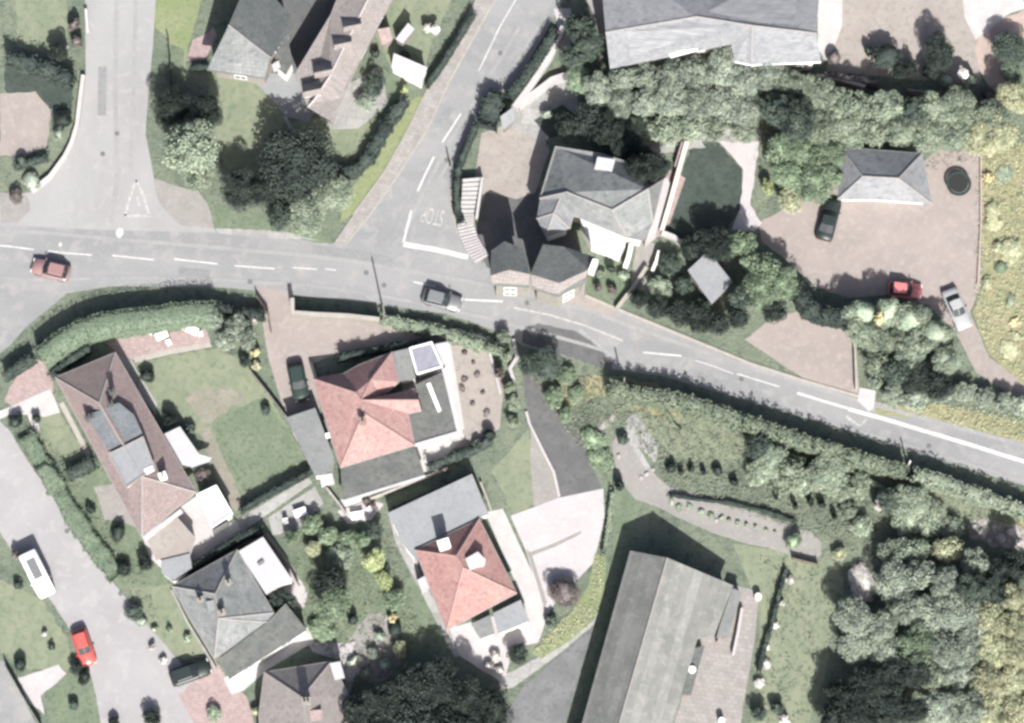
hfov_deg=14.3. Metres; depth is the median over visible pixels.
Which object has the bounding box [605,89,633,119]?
tree
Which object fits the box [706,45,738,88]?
tree
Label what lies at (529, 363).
tree
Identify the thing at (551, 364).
tree
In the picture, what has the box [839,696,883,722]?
tree
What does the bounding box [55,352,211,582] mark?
bungalow
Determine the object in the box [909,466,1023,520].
hedge
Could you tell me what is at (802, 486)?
shrub
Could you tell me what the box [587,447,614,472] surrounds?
shrub
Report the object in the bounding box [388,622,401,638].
shrub
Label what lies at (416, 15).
garden
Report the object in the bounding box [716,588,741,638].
shed
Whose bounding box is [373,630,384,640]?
shrub
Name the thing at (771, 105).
tree
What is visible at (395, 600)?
shrub
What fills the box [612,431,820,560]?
path
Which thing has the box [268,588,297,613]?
tree
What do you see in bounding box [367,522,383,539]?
tree
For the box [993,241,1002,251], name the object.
shrub
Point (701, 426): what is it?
meadow
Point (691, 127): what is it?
tree
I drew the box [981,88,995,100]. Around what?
shrub
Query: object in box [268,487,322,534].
patio
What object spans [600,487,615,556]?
hedge
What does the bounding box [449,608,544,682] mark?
terrace
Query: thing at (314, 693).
bungalow
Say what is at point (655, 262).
garden wall
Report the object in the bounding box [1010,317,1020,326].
shrub
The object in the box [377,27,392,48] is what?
shed
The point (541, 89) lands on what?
garden wall
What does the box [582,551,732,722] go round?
barn
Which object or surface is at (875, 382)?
shrub
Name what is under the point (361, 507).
patio
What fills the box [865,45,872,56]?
shrub
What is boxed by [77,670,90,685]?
shrub
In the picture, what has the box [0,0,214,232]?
side road
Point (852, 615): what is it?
tree
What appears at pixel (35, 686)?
patio
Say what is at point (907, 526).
shrub
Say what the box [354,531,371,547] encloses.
shrub
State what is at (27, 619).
lawn
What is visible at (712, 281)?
shed
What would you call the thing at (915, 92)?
garden wall
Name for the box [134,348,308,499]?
lawn
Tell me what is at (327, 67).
terraced house
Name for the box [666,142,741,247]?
lawn
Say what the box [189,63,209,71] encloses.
hedge
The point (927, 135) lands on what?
tree
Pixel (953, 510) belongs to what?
meadow
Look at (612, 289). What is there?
shrub
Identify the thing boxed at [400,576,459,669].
lawn
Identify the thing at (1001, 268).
shrub
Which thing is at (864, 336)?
tree
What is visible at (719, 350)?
kerb
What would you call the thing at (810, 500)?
shrub
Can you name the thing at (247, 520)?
path
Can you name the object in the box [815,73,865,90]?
garden wall
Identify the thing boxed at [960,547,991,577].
tree
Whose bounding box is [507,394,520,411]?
shrub
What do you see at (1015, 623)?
tree
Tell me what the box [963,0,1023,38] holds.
paving
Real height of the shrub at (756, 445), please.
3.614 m
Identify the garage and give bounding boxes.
[196,485,232,534]
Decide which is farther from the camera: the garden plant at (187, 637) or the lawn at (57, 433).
the lawn at (57, 433)
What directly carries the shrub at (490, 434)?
on the gravel garden at (477, 423)
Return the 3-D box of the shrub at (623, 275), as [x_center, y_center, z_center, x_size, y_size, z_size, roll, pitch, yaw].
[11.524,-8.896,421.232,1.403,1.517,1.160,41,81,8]
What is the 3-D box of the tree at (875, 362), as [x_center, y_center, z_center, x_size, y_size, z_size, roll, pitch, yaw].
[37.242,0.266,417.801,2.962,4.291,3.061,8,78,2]
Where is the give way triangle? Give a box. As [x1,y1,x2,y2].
[124,180,149,216]
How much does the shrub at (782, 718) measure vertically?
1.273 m
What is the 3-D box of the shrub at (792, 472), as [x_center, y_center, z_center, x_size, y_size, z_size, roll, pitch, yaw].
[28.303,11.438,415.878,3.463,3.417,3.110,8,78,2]
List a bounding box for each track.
[0,0,1023,481]
[598,415,616,430]
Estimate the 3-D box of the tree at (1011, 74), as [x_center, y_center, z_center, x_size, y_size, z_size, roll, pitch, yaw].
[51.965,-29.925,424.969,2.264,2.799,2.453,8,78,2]
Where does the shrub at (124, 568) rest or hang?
on the lawn at (132, 545)
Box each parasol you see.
[431,25,439,35]
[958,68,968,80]
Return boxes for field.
[733,544,843,722]
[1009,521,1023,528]
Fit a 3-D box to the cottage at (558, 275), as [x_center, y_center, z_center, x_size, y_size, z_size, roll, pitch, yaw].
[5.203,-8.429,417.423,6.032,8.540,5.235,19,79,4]
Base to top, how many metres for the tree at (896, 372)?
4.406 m
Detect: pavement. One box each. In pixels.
[334,0,493,243]
[857,387,875,410]
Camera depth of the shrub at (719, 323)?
418.27 m
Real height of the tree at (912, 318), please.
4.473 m
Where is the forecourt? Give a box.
[490,275,614,316]
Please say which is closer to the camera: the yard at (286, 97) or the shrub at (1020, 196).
the shrub at (1020, 196)
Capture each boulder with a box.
[340,644,345,650]
[969,524,976,528]
[978,528,985,538]
[991,524,996,529]
[995,533,1005,542]
[1006,527,1014,535]
[1013,538,1022,545]
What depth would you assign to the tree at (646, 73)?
422.00 m
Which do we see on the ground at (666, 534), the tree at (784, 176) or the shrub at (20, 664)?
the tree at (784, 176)
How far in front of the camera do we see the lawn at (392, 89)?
426.03 m
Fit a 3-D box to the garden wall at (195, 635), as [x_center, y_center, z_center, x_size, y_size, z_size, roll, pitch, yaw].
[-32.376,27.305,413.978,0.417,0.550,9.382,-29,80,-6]
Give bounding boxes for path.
[0,389,59,418]
[27,413,39,431]
[59,402,90,456]
[118,355,156,413]
[134,343,211,362]
[198,478,311,558]
[199,428,243,512]
[223,628,313,693]
[265,533,299,581]
[283,116,296,135]
[338,472,427,508]
[390,519,459,656]
[487,509,547,632]
[498,612,597,688]
[511,72,579,142]
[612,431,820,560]
[627,434,649,470]
[630,243,656,291]
[643,170,684,242]
[689,140,761,230]
[975,10,1023,93]
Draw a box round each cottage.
[490,241,529,296]
[531,244,597,306]
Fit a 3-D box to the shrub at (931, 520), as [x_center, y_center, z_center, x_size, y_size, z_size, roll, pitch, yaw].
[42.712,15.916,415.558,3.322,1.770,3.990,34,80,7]
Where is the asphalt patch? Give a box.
[522,323,611,371]
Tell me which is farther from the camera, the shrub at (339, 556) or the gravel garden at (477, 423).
the gravel garden at (477, 423)
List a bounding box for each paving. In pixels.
[386,511,423,586]
[554,8,571,51]
[587,0,605,38]
[818,0,841,65]
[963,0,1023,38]
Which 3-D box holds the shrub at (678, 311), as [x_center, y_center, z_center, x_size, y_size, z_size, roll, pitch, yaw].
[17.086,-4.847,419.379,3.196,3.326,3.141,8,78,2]
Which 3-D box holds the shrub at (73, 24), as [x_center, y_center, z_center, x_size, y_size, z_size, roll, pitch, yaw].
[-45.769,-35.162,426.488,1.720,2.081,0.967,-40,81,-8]
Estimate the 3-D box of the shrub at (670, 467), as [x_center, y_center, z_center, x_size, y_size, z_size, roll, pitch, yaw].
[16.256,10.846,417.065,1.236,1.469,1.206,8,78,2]
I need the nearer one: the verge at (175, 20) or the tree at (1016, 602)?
the tree at (1016, 602)
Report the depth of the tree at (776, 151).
421.12 m
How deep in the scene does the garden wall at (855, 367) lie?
419.25 m
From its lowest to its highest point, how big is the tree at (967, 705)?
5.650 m
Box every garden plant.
[148,643,155,650]
[151,626,157,631]
[159,657,166,663]
[166,626,172,633]
[183,633,190,642]
[459,385,464,391]
[461,376,468,381]
[474,371,479,376]
[483,408,489,416]
[676,503,682,512]
[698,509,704,516]
[708,512,714,518]
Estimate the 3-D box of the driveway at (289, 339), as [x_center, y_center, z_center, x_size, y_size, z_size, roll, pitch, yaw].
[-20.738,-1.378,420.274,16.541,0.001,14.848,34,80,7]
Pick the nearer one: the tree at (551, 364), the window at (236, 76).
the tree at (551, 364)
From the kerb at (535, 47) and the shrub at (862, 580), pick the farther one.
the kerb at (535, 47)
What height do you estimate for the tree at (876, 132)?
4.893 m
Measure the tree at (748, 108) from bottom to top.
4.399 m
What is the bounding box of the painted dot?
[116,228,122,236]
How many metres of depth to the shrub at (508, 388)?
418.09 m
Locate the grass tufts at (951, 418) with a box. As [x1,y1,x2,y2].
[535,130,1023,656]
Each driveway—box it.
[179,660,253,722]
[256,288,414,433]
[511,489,604,613]
[519,355,601,497]
[745,312,858,393]
[760,149,1023,396]
[827,0,1015,84]
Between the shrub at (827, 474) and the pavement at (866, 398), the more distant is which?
the pavement at (866, 398)
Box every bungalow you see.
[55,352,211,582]
[171,537,306,680]
[258,661,350,722]
[286,341,459,502]
[388,474,529,640]
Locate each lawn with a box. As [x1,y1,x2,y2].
[0,580,70,669]
[4,67,73,111]
[15,0,67,53]
[38,414,85,459]
[46,670,100,722]
[58,464,168,588]
[129,584,213,660]
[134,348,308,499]
[208,71,288,177]
[212,397,308,491]
[286,117,379,165]
[286,527,426,688]
[374,59,400,106]
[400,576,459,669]
[492,428,533,513]
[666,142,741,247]
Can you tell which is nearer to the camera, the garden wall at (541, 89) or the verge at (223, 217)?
the verge at (223, 217)
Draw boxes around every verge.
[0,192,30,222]
[154,0,201,81]
[154,179,213,227]
[170,44,183,96]
[210,202,330,243]
[215,228,314,239]
[340,96,422,221]
[532,554,605,658]
[579,460,641,722]
[875,404,1023,442]
[973,143,1023,383]
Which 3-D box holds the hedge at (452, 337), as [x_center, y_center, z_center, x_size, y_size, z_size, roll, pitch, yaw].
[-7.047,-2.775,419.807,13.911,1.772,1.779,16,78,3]
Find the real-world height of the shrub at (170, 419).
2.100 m
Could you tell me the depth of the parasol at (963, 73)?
424.33 m
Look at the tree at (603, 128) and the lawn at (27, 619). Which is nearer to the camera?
the lawn at (27, 619)
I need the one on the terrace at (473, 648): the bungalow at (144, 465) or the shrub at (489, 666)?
the shrub at (489, 666)
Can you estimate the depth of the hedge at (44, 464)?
416.80 m
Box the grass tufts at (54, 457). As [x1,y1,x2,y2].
[12,63,1023,693]
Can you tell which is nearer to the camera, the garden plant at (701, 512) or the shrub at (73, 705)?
the shrub at (73, 705)
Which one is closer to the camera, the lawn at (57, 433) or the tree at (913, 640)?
the tree at (913, 640)
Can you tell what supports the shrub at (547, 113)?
on the garden at (547, 127)
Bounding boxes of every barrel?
[688,666,695,672]
[718,717,724,722]
[754,592,761,600]
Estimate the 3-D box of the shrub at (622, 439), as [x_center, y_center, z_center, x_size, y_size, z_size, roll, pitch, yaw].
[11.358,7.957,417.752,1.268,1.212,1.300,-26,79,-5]
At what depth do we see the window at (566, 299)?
419.84 m
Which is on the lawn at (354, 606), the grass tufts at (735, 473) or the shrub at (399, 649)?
the shrub at (399, 649)
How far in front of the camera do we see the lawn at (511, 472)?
417.50 m
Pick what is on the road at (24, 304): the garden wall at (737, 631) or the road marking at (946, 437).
the road marking at (946, 437)
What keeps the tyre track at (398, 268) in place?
on the road at (24, 304)
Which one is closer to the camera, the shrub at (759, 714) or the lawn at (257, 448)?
the shrub at (759, 714)
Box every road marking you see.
[0,245,1023,462]
[402,0,515,258]
[513,307,622,356]
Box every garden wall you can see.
[30,74,85,193]
[84,8,89,32]
[171,590,216,670]
[290,298,379,324]
[325,487,346,515]
[370,470,442,500]
[475,177,483,221]
[480,482,491,511]
[488,353,500,393]
[508,339,518,380]
[512,25,565,110]
[519,71,569,110]
[525,411,559,496]
[615,266,647,310]
[623,243,633,269]
[651,250,659,272]
[659,141,688,231]
[661,230,680,244]
[674,141,682,167]
[732,608,742,654]
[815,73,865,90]
[847,329,857,389]
[906,89,940,96]
[977,156,981,285]
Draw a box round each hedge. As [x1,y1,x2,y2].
[0,351,37,382]
[2,50,78,91]
[13,153,50,171]
[15,428,118,584]
[32,300,217,371]
[35,461,57,471]
[46,345,92,380]
[62,455,99,481]
[186,525,264,576]
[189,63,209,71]
[214,299,267,321]
[237,467,313,514]
[328,95,409,180]
[336,337,430,363]
[379,311,507,359]
[390,471,474,510]
[413,317,509,350]
[423,11,476,88]
[425,437,492,472]
[452,122,478,223]
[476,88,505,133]
[503,27,560,105]
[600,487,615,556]
[605,378,909,482]
[665,409,681,431]
[667,493,797,523]
[756,566,787,672]
[771,445,807,463]
[790,281,848,330]
[823,72,881,89]
[846,467,888,490]
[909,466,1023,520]
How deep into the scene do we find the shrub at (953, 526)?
415.11 m
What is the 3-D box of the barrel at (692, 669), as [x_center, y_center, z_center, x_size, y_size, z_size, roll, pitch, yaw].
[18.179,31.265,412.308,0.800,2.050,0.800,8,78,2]
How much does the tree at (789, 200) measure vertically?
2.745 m
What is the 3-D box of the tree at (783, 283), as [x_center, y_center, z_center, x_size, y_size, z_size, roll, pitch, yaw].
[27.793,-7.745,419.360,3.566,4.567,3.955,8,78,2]
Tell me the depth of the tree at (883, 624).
410.42 m
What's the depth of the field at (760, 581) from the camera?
414.33 m
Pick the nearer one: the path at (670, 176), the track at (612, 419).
the track at (612, 419)
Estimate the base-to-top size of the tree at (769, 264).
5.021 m
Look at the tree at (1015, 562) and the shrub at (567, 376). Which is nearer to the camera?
the tree at (1015, 562)
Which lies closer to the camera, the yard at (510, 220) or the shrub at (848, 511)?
the shrub at (848, 511)
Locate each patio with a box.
[4,359,52,405]
[18,665,66,713]
[105,328,210,359]
[144,496,239,566]
[187,26,216,60]
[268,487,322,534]
[284,573,307,608]
[309,643,356,691]
[322,67,387,128]
[338,500,382,523]
[474,126,549,230]
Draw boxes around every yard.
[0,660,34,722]
[257,73,313,121]
[271,0,335,72]
[476,187,580,267]
[504,626,593,722]
[674,584,758,722]
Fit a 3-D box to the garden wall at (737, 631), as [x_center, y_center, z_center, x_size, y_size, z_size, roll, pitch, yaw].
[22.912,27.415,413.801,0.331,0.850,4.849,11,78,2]
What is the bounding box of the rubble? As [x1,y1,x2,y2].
[967,518,1023,549]
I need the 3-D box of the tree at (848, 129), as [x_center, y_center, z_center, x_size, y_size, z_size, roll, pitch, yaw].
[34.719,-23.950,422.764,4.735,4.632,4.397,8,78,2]
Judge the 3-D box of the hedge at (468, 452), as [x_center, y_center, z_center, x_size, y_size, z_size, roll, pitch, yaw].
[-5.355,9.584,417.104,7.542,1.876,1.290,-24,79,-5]
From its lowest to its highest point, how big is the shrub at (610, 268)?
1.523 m
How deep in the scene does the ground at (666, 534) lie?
419.45 m
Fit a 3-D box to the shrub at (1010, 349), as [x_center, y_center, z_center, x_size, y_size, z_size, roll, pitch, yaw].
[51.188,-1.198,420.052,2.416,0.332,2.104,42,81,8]
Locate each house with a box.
[207,0,292,84]
[294,0,392,124]
[536,146,669,261]
[603,0,820,70]
[837,147,931,203]
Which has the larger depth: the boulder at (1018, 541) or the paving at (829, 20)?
the paving at (829, 20)
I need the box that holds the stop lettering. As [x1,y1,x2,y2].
[420,207,444,225]
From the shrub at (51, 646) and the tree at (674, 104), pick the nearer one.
the shrub at (51, 646)
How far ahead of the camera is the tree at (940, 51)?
423.45 m
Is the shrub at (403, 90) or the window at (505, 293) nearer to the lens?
the window at (505, 293)
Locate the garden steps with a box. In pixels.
[457,177,488,262]
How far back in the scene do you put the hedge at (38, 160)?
423.34 m
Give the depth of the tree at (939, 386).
416.06 m
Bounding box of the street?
[0,422,192,722]
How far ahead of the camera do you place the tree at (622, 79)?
421.75 m
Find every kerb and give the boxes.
[344,0,494,244]
[353,0,475,213]
[450,166,459,236]
[515,17,552,81]
[584,294,857,397]
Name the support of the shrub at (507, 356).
on the ground at (666, 534)
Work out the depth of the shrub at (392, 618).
413.49 m
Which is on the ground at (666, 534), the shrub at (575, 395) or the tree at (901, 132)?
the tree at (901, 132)
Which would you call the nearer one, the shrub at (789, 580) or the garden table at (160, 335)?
the shrub at (789, 580)
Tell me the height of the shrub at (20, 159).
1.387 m
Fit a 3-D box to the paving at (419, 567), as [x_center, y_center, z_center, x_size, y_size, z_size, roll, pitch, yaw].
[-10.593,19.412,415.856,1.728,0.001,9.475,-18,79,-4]
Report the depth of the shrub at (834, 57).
425.50 m
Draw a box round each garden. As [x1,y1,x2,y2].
[375,0,450,69]
[402,335,502,448]
[534,104,575,137]
[585,259,628,306]
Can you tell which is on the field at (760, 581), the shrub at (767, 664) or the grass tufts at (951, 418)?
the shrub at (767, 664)
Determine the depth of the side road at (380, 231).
424.55 m
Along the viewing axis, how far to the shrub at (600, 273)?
421.14 m
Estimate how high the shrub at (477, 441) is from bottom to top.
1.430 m
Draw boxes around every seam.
[97,66,719,387]
[526,549,546,606]
[531,531,580,555]
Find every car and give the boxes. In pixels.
[30,258,70,281]
[70,627,96,667]
[168,658,211,686]
[287,362,309,402]
[421,288,462,312]
[815,196,841,241]
[887,281,921,299]
[941,287,971,330]
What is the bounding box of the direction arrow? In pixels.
[845,415,866,425]
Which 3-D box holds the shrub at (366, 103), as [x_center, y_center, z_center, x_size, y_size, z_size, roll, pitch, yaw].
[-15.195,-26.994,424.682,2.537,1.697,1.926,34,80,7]
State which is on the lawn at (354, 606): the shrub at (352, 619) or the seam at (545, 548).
the shrub at (352, 619)
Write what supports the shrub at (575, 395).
on the meadow at (653, 413)
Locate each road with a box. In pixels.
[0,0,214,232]
[0,224,1023,484]
[331,0,561,269]
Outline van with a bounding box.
[19,549,54,598]
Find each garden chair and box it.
[283,518,288,524]
[366,506,372,512]
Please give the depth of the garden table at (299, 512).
415.95 m
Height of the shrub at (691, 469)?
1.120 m
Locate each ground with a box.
[0,0,1023,722]
[0,91,50,156]
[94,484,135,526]
[185,388,244,424]
[349,612,399,682]
[619,117,705,152]
[626,414,658,462]
[640,129,758,153]
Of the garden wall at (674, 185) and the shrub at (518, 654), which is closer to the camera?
the shrub at (518, 654)
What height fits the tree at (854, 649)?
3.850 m
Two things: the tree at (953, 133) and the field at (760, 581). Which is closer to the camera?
the field at (760, 581)
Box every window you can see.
[234,75,246,79]
[504,287,516,290]
[504,292,516,295]
[563,290,573,297]
[563,294,573,302]
[790,65,802,69]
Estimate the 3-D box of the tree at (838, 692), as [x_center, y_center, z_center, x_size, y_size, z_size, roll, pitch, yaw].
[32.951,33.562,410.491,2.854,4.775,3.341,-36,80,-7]
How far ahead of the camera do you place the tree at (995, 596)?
410.75 m
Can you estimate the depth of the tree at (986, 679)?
408.95 m
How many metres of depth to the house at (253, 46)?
421.34 m
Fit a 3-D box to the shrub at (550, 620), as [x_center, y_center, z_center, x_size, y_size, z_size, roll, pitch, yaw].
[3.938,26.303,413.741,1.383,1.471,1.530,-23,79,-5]
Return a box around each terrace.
[416,431,463,474]
[440,341,463,433]
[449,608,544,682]
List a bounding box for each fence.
[4,664,38,722]
[167,36,171,86]
[249,370,309,466]
[256,295,271,332]
[264,533,298,584]
[792,557,818,565]
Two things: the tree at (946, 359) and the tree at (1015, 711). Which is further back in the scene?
the tree at (946, 359)
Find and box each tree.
[150,85,192,127]
[159,117,221,175]
[183,166,214,191]
[188,93,224,128]
[204,307,223,329]
[215,331,235,351]
[219,166,259,212]
[224,312,252,341]
[237,327,255,352]
[248,173,279,206]
[256,125,338,207]
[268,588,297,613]
[287,194,326,238]
[310,585,353,624]
[312,175,354,210]
[314,565,346,593]
[339,694,375,722]
[361,547,384,572]
[361,677,408,722]
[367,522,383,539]
[370,699,438,722]
[386,665,440,712]
[400,662,422,676]
[419,652,458,709]
[429,705,481,722]
[448,673,491,722]
[478,686,514,722]
[517,353,540,376]
[534,345,563,380]
[554,110,575,137]
[558,45,586,69]
[563,13,595,41]
[565,66,592,95]
[571,103,602,137]
[572,26,605,61]
[582,70,612,106]
[587,111,626,150]
[604,129,642,160]
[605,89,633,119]
[608,67,637,91]
[621,145,651,161]
[624,152,661,182]
[625,116,655,143]
[629,85,659,117]
[631,62,662,88]
[652,115,682,147]
[652,152,672,177]
[655,89,688,117]
[656,57,689,95]
[676,114,709,142]
[679,55,712,90]
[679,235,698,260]
[682,84,716,121]
[696,226,734,262]
[701,85,740,121]
[702,116,727,142]
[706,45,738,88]
[725,92,762,127]
[726,284,756,308]
[727,62,759,96]
[729,118,756,143]
[730,229,757,256]
[739,249,765,273]
[740,269,774,309]
[750,252,781,278]
[751,61,788,93]
[758,92,796,127]
[760,298,787,324]
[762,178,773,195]
[763,132,795,166]
[768,266,799,301]
[770,67,807,98]
[771,162,801,190]
[774,98,818,144]
[777,187,802,213]
[782,138,815,171]
[794,159,835,204]
[795,73,834,117]
[806,108,837,145]
[809,141,846,168]
[818,702,846,722]
[823,678,854,707]
[824,86,853,119]
[824,166,843,185]
[830,113,869,149]
[831,547,846,560]
[831,595,875,638]
[836,632,872,664]
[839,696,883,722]
[840,300,875,328]
[842,89,875,122]
[844,320,882,352]
[845,666,886,704]
[859,114,888,147]
[862,351,888,377]
[866,609,896,640]
[869,43,903,70]
[869,636,902,665]
[870,89,903,125]
[871,683,909,722]
[872,556,918,603]
[873,297,905,331]
[873,311,884,328]
[873,660,909,698]
[876,325,904,355]
[877,538,905,565]
[879,352,911,386]
[887,117,917,146]
[889,592,926,625]
[891,301,931,335]
[891,537,930,563]
[893,95,929,127]
[893,328,932,369]
[895,619,939,664]
[895,649,932,691]
[900,696,927,722]
[901,358,934,396]
[903,559,936,591]
[910,594,957,636]
[912,114,948,153]
[917,320,957,349]
[919,90,956,124]
[921,371,954,401]
[921,661,952,693]
[921,689,959,722]
[922,30,954,73]
[927,630,961,669]
[928,565,959,600]
[931,343,963,374]
[931,536,965,564]
[937,590,986,638]
[938,119,969,150]
[941,659,974,695]
[943,84,977,126]
[948,689,985,722]
[953,629,983,667]
[955,572,989,604]
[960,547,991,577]
[962,120,992,156]
[966,660,1006,697]
[973,98,1012,130]
[973,599,1007,641]
[974,691,1007,722]
[975,575,1011,613]
[975,630,1011,670]
[980,112,1018,152]
[984,554,1018,587]
[990,31,1023,68]
[995,80,1023,113]
[997,634,1023,673]
[997,665,1023,702]
[998,691,1023,722]
[1000,63,1021,83]
[1000,582,1023,614]
[1001,611,1023,640]
[1003,547,1023,578]
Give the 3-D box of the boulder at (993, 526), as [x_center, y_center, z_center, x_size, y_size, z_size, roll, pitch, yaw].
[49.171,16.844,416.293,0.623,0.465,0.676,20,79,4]
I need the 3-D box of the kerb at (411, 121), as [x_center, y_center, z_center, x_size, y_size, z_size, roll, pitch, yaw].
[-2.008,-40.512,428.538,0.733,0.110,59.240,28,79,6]
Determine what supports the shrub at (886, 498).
on the ground at (666, 534)
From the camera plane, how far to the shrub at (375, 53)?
425.88 m
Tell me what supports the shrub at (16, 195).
on the ground at (666, 534)
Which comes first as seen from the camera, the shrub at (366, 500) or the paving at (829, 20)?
the shrub at (366, 500)
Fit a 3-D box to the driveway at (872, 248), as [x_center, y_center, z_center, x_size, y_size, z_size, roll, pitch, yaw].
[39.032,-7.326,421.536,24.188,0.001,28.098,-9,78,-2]
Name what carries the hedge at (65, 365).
on the ground at (666, 534)
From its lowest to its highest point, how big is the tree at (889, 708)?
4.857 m
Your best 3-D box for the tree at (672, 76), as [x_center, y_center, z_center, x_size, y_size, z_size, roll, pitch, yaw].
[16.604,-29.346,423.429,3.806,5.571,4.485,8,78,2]
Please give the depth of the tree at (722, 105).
421.95 m
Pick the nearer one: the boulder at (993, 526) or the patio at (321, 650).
the patio at (321, 650)
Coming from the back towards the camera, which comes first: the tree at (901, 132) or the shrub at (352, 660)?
the tree at (901, 132)
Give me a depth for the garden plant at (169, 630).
413.58 m
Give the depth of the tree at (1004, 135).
420.85 m
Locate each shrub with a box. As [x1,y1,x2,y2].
[8,414,22,427]
[9,187,22,204]
[11,551,19,560]
[13,581,23,589]
[14,658,26,670]
[15,154,27,164]
[22,171,39,190]
[31,414,40,422]
[47,644,55,650]
[48,42,67,61]
[52,112,72,127]
[53,125,64,140]
[68,18,79,31]
[68,664,82,675]
[68,698,78,711]
[70,35,82,47]
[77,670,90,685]
[85,504,95,514]
[109,716,119,722]
[110,523,125,543]
[116,560,131,576]
[124,603,143,620]
[134,616,147,626]
[137,554,153,570]
[138,370,155,382]
[141,708,161,722]
[162,412,178,425]
[183,424,195,433]
[194,467,211,484]
[207,704,221,722]
[239,356,250,367]
[247,318,257,324]
[250,347,260,357]
[251,360,260,370]
[251,706,258,715]
[261,403,270,415]
[264,591,274,599]
[267,203,292,231]
[285,530,300,545]
[301,512,323,534]
[304,540,320,557]
[307,618,336,642]
[318,526,337,545]
[325,543,352,570]
[337,529,356,544]
[347,615,358,624]
[347,655,358,666]
[354,93,376,112]
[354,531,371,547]
[361,496,370,505]
[361,667,371,679]
[362,69,385,97]
[367,647,379,659]
[370,49,379,58]
[370,501,375,507]
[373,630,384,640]
[374,570,392,590]
[378,658,391,670]
[384,589,405,612]
[388,612,397,622]
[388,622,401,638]
[392,640,406,658]
[399,49,409,57]
[399,85,407,94]
[422,23,432,32]
[441,466,447,472]
[472,439,480,445]
[483,429,495,441]
[485,662,493,670]
[490,650,501,662]
[493,366,504,378]
[495,666,504,673]
[496,329,511,343]
[502,382,515,392]
[503,351,511,361]
[506,643,528,665]
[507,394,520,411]
[507,415,519,428]
[541,109,552,118]
[542,385,563,408]
[545,613,557,628]
[546,577,581,607]
[556,366,577,386]
[558,405,571,423]
[569,385,582,404]
[581,428,607,449]
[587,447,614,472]
[593,282,601,291]
[596,270,605,277]
[606,265,615,272]
[607,284,617,294]
[614,480,624,490]
[617,433,629,444]
[618,270,629,280]
[628,288,649,308]
[644,295,668,320]
[647,275,672,298]
[658,252,684,275]
[665,298,690,327]
[665,462,676,472]
[674,276,693,295]
[684,301,711,333]
[688,465,694,472]
[695,298,711,316]
[707,312,730,336]
[712,465,722,475]
[727,306,750,329]
[730,478,738,485]
[744,432,773,460]
[745,460,770,486]
[750,706,768,722]
[753,444,788,481]
[754,678,764,688]
[763,658,770,669]
[767,475,793,497]
[770,701,784,713]
[773,621,779,628]
[774,458,805,485]
[778,713,789,722]
[785,532,802,548]
[785,575,793,584]
[788,468,815,495]
[792,501,797,509]
[805,451,849,496]
[807,497,813,506]
[818,501,826,507]
[827,51,841,64]
[828,475,856,502]
[832,514,837,519]
[840,502,857,519]
[847,563,876,601]
[848,515,872,536]
[850,469,869,499]
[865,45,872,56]
[867,374,882,389]
[874,498,882,511]
[876,487,900,512]
[882,383,903,404]
[889,60,907,79]
[890,511,922,537]
[892,484,930,519]
[901,391,928,411]
[903,59,918,77]
[916,496,946,537]
[920,64,940,79]
[929,388,957,403]
[937,72,953,88]
[937,515,966,540]
[953,381,976,402]
[967,73,976,84]
[974,386,995,407]
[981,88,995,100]
[982,172,993,181]
[982,275,992,289]
[983,149,996,156]
[984,217,1002,231]
[985,201,1000,218]
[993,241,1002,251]
[994,262,1008,273]
[994,391,1017,412]
[995,166,1013,183]
[998,239,1022,264]
[999,339,1020,360]
[1006,294,1016,306]
[1009,330,1021,340]
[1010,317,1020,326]
[1011,394,1023,416]
[1017,193,1023,199]
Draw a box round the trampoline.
[946,171,970,195]
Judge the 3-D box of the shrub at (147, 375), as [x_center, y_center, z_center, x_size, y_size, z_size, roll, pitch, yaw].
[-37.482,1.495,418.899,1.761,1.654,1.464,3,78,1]
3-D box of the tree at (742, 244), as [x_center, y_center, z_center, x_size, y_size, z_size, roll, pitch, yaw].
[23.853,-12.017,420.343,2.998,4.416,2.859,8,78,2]
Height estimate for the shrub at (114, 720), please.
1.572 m
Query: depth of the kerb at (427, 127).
425.03 m
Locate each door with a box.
[212,522,228,534]
[384,41,390,48]
[403,75,410,82]
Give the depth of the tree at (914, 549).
412.84 m
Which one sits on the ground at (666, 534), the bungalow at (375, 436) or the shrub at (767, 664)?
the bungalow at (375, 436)
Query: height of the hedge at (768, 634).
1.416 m
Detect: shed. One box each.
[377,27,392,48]
[391,53,426,87]
[396,23,413,47]
[500,107,513,132]
[682,645,704,695]
[688,256,731,306]
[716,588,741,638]
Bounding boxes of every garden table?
[155,330,168,341]
[185,327,198,335]
[293,506,306,517]
[350,511,363,520]
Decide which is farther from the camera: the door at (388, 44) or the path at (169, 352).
the door at (388, 44)
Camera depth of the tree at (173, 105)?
421.70 m
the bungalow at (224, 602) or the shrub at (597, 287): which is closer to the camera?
the bungalow at (224, 602)
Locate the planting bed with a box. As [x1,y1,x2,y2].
[530,431,558,505]
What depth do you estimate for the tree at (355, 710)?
408.31 m
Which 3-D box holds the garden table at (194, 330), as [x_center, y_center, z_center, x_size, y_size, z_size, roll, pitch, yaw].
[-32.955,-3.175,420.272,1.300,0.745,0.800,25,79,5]
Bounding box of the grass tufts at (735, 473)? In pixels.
[552,376,1023,722]
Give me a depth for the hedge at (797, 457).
417.12 m
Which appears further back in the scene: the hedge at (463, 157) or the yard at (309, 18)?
the yard at (309, 18)
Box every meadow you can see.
[555,375,681,420]
[626,404,749,463]
[845,467,1019,523]

